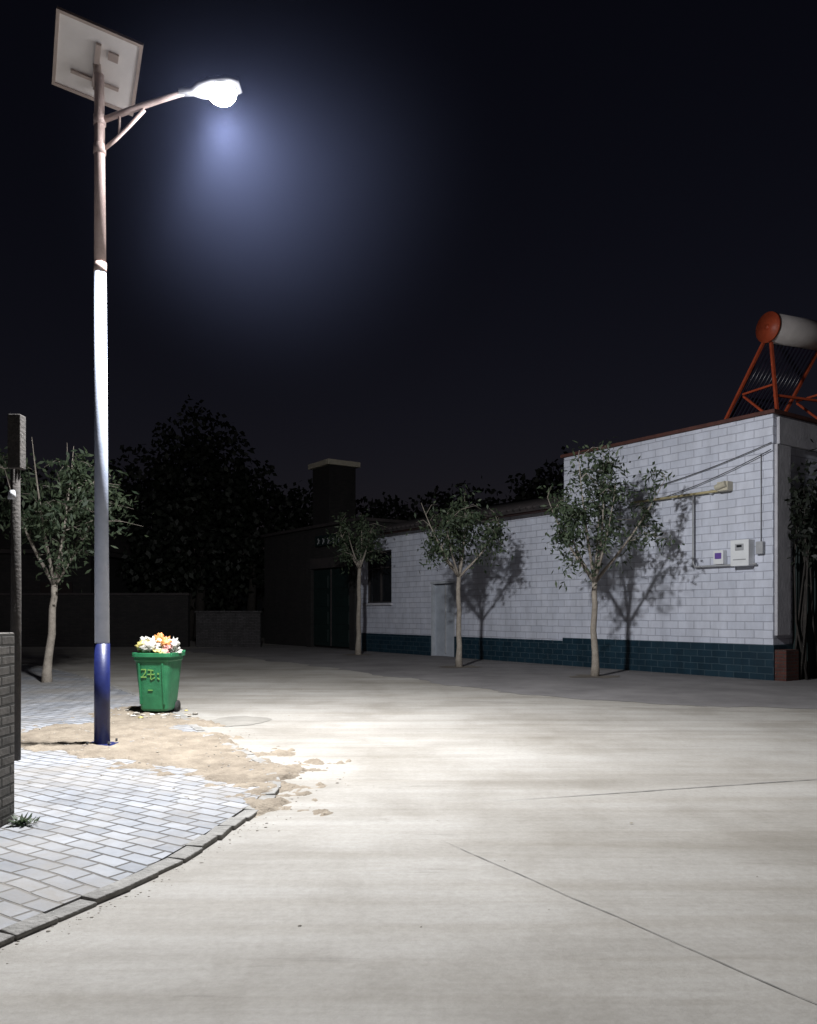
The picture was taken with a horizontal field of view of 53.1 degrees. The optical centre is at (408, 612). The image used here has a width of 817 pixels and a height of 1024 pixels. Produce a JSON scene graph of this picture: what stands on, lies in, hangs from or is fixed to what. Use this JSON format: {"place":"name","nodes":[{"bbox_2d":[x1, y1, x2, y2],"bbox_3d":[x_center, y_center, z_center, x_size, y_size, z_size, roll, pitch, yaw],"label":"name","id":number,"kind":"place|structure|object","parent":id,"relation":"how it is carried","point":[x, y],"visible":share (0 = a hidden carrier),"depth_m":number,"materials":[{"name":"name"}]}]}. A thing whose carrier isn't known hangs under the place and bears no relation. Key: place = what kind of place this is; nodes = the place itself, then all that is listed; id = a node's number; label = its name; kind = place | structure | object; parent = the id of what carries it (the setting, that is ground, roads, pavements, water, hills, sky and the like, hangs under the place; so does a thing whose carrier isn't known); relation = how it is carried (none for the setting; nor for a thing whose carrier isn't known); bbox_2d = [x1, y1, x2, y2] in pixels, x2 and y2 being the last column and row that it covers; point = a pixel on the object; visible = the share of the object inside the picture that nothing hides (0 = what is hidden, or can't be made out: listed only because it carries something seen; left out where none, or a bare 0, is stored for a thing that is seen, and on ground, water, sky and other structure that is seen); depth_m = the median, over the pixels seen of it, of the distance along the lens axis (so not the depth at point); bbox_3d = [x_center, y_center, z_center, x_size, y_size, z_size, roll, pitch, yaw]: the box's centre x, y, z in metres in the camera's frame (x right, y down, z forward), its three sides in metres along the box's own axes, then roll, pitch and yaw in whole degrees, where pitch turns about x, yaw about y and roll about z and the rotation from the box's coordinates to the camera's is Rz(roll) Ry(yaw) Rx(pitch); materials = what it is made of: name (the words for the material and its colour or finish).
{"place":"outdoors","nodes":[
{"label":"outdoors","id":0,"kind":"place"},
{"bbox_2d":[0,632,13,826],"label":"brick gate pier","id":1,"kind":"structure","parent":0,"point":[6,725],"depth_m":5.28,"materials":[{"name":"grey brick"}]},
{"bbox_2d":[0,665,266,928],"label":"sidewalk","id":2,"kind":"structure","parent":0,"point":[91,829],"depth_m":5.60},
{"bbox_2d":[7,414,25,760],"bbox_3d":[-3.640,-0.205,7.574,0.140,3.251,0.148,0,0,0],"label":"wooden post","id":3,"kind":"object","parent":2,"relation":"on","point":[16,443],"visible":0.93,"depth_m":7.56,"materials":[{"name":"brown wood"}]},
{"bbox_2d":[7,811,39,825],"bbox_3d":[-2.491,1.330,5.293,0.219,0.080,0.204,0,0,-18],"label":"weed","id":4,"kind":"object","parent":2,"relation":"on","point":[22,820],"visible":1,"depth_m":5.29,"materials":[{"name":"green plant"}]},
{"bbox_2d":[0,440,153,682],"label":"young tree","id":5,"kind":"object","parent":2,"relation":"on","point":[38,521],"visible":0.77,"depth_m":15.83,"materials":[{"name":"green plant"}]},
{"bbox_2d":[0,638,816,1023],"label":"road","id":6,"kind":"structure","parent":0,"point":[370,876],"depth_m":4.29,"materials":[{"name":"concrete"}]},
{"bbox_2d":[0,554,144,592],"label":"walls","id":7,"kind":"structure","parent":6,"relation":"on","point":[82,581],"depth_m":36.00,"materials":[{"name":"brick"}]},
{"bbox_2d":[40,582,72,592],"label":"windows","id":8,"kind":"structure","parent":7,"relation":"attached to","point":[63,586],"depth_m":35.95,"materials":[{"name":"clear glass"}]},
{"bbox_2d":[0,527,143,560],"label":"roof","id":9,"kind":"structure","parent":7,"relation":"on","point":[5,544],"depth_m":37.72,"materials":[{"name":"tile"}]},
{"bbox_2d":[0,593,191,646],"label":"boundary wall","id":10,"kind":"structure","parent":6,"relation":"on","point":[134,618],"depth_m":33.35,"materials":[{"name":"brick"}]},
{"bbox_2d":[0,664,280,947],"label":"kerb","id":11,"kind":"structure","parent":6,"relation":"on","point":[85,902],"depth_m":4.28,"materials":[{"name":"concrete"}]},
{"bbox_2d":[21,706,350,817],"bbox_3d":[-2.850,1.381,8.800,5.300,0.097,8.200,0,0,0],"label":"dirt patch","id":12,"kind":"object","parent":6,"relation":"on","point":[138,748],"visible":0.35,"depth_m":7.99,"materials":[{"name":"beige soil"}]},
{"bbox_2d":[52,6,241,745],"bbox_3d":[-2.755,-2.299,8.588,1.985,7.369,0.826,0,0,-11],"label":"street lamp","id":13,"kind":"object","parent":12,"relation":"on","point":[99,65],"visible":0.98,"depth_m":8.43,"materials":[{"name":"white metal"}]},
{"bbox_2d":[117,709,197,717],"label":"litter","id":14,"kind":"object","parent":12,"relation":"on","point":[166,714],"visible":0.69,"depth_m":10.79,"materials":[{"name":"white plastic"}]},
{"bbox_2d":[132,632,185,711],"bbox_3d":[-3.402,0.822,11.233,0.651,1.109,0.686,0,0,8],"label":"rubbish bin","id":15,"kind":"object","parent":12,"relation":"on","point":[158,657],"visible":1,"depth_m":10.99,"materials":[{"name":"green plastic"}]},
{"bbox_2d":[208,716,271,726],"bbox_3d":[-2.213,1.391,10.499,0.778,0.001,0.990,0,0,23],"label":"road stain","id":16,"kind":"object","parent":6,"relation":"on","point":[237,721],"visible":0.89,"depth_m":10.55,"materials":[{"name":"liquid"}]},
{"bbox_2d":[0,394,567,640],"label":"distant trees","id":17,"kind":"object","parent":6,"relation":"on","point":[176,522],"visible":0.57,"depth_m":39.87,"materials":[{"name":"green plant"}]},
{"bbox_2d":[0,704,790,963],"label":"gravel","id":18,"kind":"structure","parent":6,"relation":"on","point":[299,925],"depth_m":6.11,"materials":[{"name":"beige gravel"}]},
{"bbox_2d":[182,645,816,708],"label":"building apron","id":19,"kind":"object","parent":6,"relation":"on","point":[624,686],"visible":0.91,"depth_m":17.04,"materials":[{"name":"concrete"}]},
{"bbox_2d":[195,611,262,646],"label":"brick wall","id":20,"kind":"structure","parent":19,"relation":"on","point":[228,628],"depth_m":33.08,"materials":[{"name":"grey brick"}]},
{"bbox_2d":[264,521,394,649],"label":"walls","id":21,"kind":"structure","parent":19,"relation":"on","point":[286,556],"depth_m":34.88,"materials":[{"name":"brick"}]},
{"bbox_2d":[315,532,343,546],"bbox_3d":[-3.097,-2.850,31.842,0.086,0.400,2.200,0,0,-35],"label":"door sign","id":22,"kind":"object","parent":21,"relation":"attached to","point":[319,541],"visible":0.69,"depth_m":32.10,"materials":[{"name":"grey paint"}]},
{"bbox_2d":[306,553,357,649],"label":"gate","id":23,"kind":"structure","parent":21,"relation":"attached to","point":[331,602],"depth_m":31.76,"materials":[{"name":"metal"}]},
{"bbox_2d":[260,458,406,537],"bbox_3d":[-0.842,-4.955,35.862,8.300,3.110,8.600,0,0,-35],"label":"roof room","id":24,"kind":"object","parent":21,"relation":"on","point":[334,487],"visible":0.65,"depth_m":35.02,"materials":[{"name":"black concrete"}]},
{"bbox_2d":[323,509,392,654],"bbox_3d":[-1.676,-0.982,27.316,2.311,4.872,2.506,0,0,0],"label":"young tree","id":25,"kind":"object","parent":19,"relation":"on","point":[364,549],"visible":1,"depth_m":27.03,"materials":[{"name":"green plant"}]},
{"bbox_2d":[406,484,512,666],"bbox_3d":[1.450,-0.939,21.055,2.734,4.793,2.487,0,0,39],"label":"young tree","id":26,"kind":"object","parent":19,"relation":"on","point":[452,533],"visible":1,"depth_m":20.86,"materials":[{"name":"green plant"}]},
{"bbox_2d":[440,665,478,667],"bbox_3d":[1.305,1.387,20.994,1.107,0.001,1.008,0,0,-17],"label":"tree pit","id":27,"kind":"object","parent":19,"relation":"on","point":[468,666],"visible":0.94,"depth_m":21.09,"materials":[{"name":"soil"}]},
{"bbox_2d":[359,510,563,640],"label":"walls","id":28,"kind":"structure","parent":19,"relation":"on","point":[519,595],"depth_m":24.14,"materials":[{"name":"white brick"}]},
{"bbox_2d":[363,550,392,605],"bbox_3d":[-1.038,-1.228,29.133,0.260,1.925,1.840,0,0,-35],"label":"window","id":29,"kind":"structure","parent":28,"relation":"attached to","point":[379,584],"depth_m":29.17,"materials":[{"name":"black glass"}]},
{"bbox_2d":[430,580,454,656],"bbox_3d":[1.171,0.195,26.066,0.220,2.410,1.300,0,0,-35],"label":"door","id":30,"kind":"structure","parent":28,"relation":"attached to","point":[442,617],"depth_m":26.20,"materials":[{"name":"metal"}]},
{"bbox_2d":[353,494,563,536],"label":"roof","id":31,"kind":"structure","parent":28,"relation":"on","point":[521,507],"depth_m":25.58,"materials":[{"name":"tile"}]},
{"bbox_2d":[361,633,562,664],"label":"tile plinth","id":32,"kind":"structure","parent":19,"relation":"on","point":[529,651],"depth_m":24.33,"materials":[{"name":"teal tile"}]},
{"bbox_2d":[569,674,618,677],"bbox_3d":[4.079,1.387,17.840,1.039,0.001,1.122,0,0,26],"label":"tree pit","id":33,"kind":"object","parent":19,"relation":"on","point":[589,676],"visible":0.93,"depth_m":17.79,"materials":[{"name":"soil"}]},
{"bbox_2d":[537,437,684,675],"bbox_3d":[4.166,-1.158,17.766,2.876,5.236,3.355,0,0,-24],"label":"young tree","id":34,"kind":"object","parent":19,"relation":"on","point":[571,517],"visible":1,"depth_m":17.63,"materials":[{"name":"green plant"}]},
{"bbox_2d":[563,638,792,680],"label":"tile plinth","id":35,"kind":"structure","parent":19,"relation":"on","point":[747,661],"depth_m":18.62,"materials":[{"name":"teal tile"}]},
{"bbox_2d":[564,413,816,644],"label":"walls","id":36,"kind":"structure","parent":35,"relation":"on","point":[677,596],"depth_m":18.38,"materials":[{"name":"white brick"}]},
{"bbox_2d":[572,442,771,540],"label":"cables","id":37,"kind":"object","parent":36,"relation":"attached to","point":[717,476],"visible":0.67,"depth_m":17.48,"materials":[{"name":"black rubber"}]},
{"bbox_2d":[560,409,816,457],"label":"coping","id":38,"kind":"object","parent":36,"relation":"on","point":[758,414],"visible":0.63,"depth_m":17.99,"materials":[{"name":"white concrete"}]},
{"bbox_2d":[724,311,816,418],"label":"solar water heater","id":39,"kind":"object","parent":38,"relation":"on","point":[775,328],"visible":0.74,"depth_m":18.93,"materials":[{"name":"red paint"}]},
{"bbox_2d":[630,489,756,567],"bbox_3d":[6.329,-1.902,18.402,0.157,1.811,3.329,0,0,-35],"label":"gas pipe","id":40,"kind":"object","parent":36,"relation":"attached to","point":[711,491],"visible":0.9,"depth_m":18.24,"materials":[{"name":"yellow metal"}]},
{"bbox_2d":[713,550,726,564],"bbox_3d":[6.753,-1.200,17.717,0.152,0.300,0.240,0,0,-35],"label":"control box","id":41,"kind":"object","parent":36,"relation":"attached to","point":[719,557],"visible":1,"depth_m":17.65,"materials":[{"name":"white paint"}]},
{"bbox_2d":[714,481,732,491],"bbox_3d":[6.771,-2.722,17.592,0.286,0.204,0.294,0,0,-35],"label":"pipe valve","id":42,"kind":"object","parent":36,"relation":"attached to","point":[724,486],"visible":1,"depth_m":17.51,"materials":[{"name":"beige paint"}]},
{"bbox_2d":[731,539,753,566],"bbox_3d":[7.039,-1.260,17.234,0.238,0.550,0.420,0,0,-35],"label":"meter box","id":43,"kind":"object","parent":36,"relation":"attached to","point":[742,552],"visible":1,"depth_m":17.12,"materials":[{"name":"white paint"}]},
{"bbox_2d":[756,541,764,553],"bbox_3d":[7.307,-1.350,16.970,0.100,0.260,0.160,0,0,-35],"label":"junction box","id":44,"kind":"object","parent":36,"relation":"attached to","point":[760,547],"visible":1,"depth_m":16.92,"materials":[{"name":"grey paint"}]},
{"bbox_2d":[774,416,816,635],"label":"side fascia","id":45,"kind":"structure","parent":36,"relation":"attached to","point":[795,434],"depth_m":16.89,"materials":[{"name":"paint"}]},
{"bbox_2d":[784,439,816,679],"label":"climbing vine","id":46,"kind":"object","parent":36,"relation":"attached to","point":[806,517],"visible":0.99,"depth_m":16.92,"materials":[{"name":"plant"}]},
{"bbox_2d":[793,546,816,678],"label":"side gate","id":47,"kind":"structure","parent":36,"relation":"attached to","point":[811,643],"depth_m":17.32,"materials":[{"name":"black metal"}]},
{"bbox_2d":[775,649,798,680],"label":"brick pier","id":48,"kind":"structure","parent":19,"relation":"on","point":[786,664],"depth_m":16.71,"materials":[{"name":"red brick"}]},
{"bbox_2d":[223,691,816,1003],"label":"road joints","id":49,"kind":"object","parent":6,"relation":"on","point":[623,918],"visible":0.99,"depth_m":4.33,"materials":[{"name":"grey concrete"}]},
{"bbox_2d":[0,0,816,554],"label":"sky","id":50,"kind":"structure","parent":0,"point":[425,245],"materials":[{"name":"black"}]},
{"label":"ground","id":51,"kind":"structure","parent":0,"visible":0},
{"bbox_2d":[154,560,263,636],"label":"walls","id":52,"kind":"structure","parent":51,"relation":"on","point":[235,598],"depth_m":46.50,"materials":[{"name":"brick"}]},
{"bbox_2d":[168,589,262,614],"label":"windows","id":53,"kind":"structure","parent":52,"relation":"attached to","point":[259,607],"depth_m":46.45,"materials":[{"name":"glass"}]}
]}

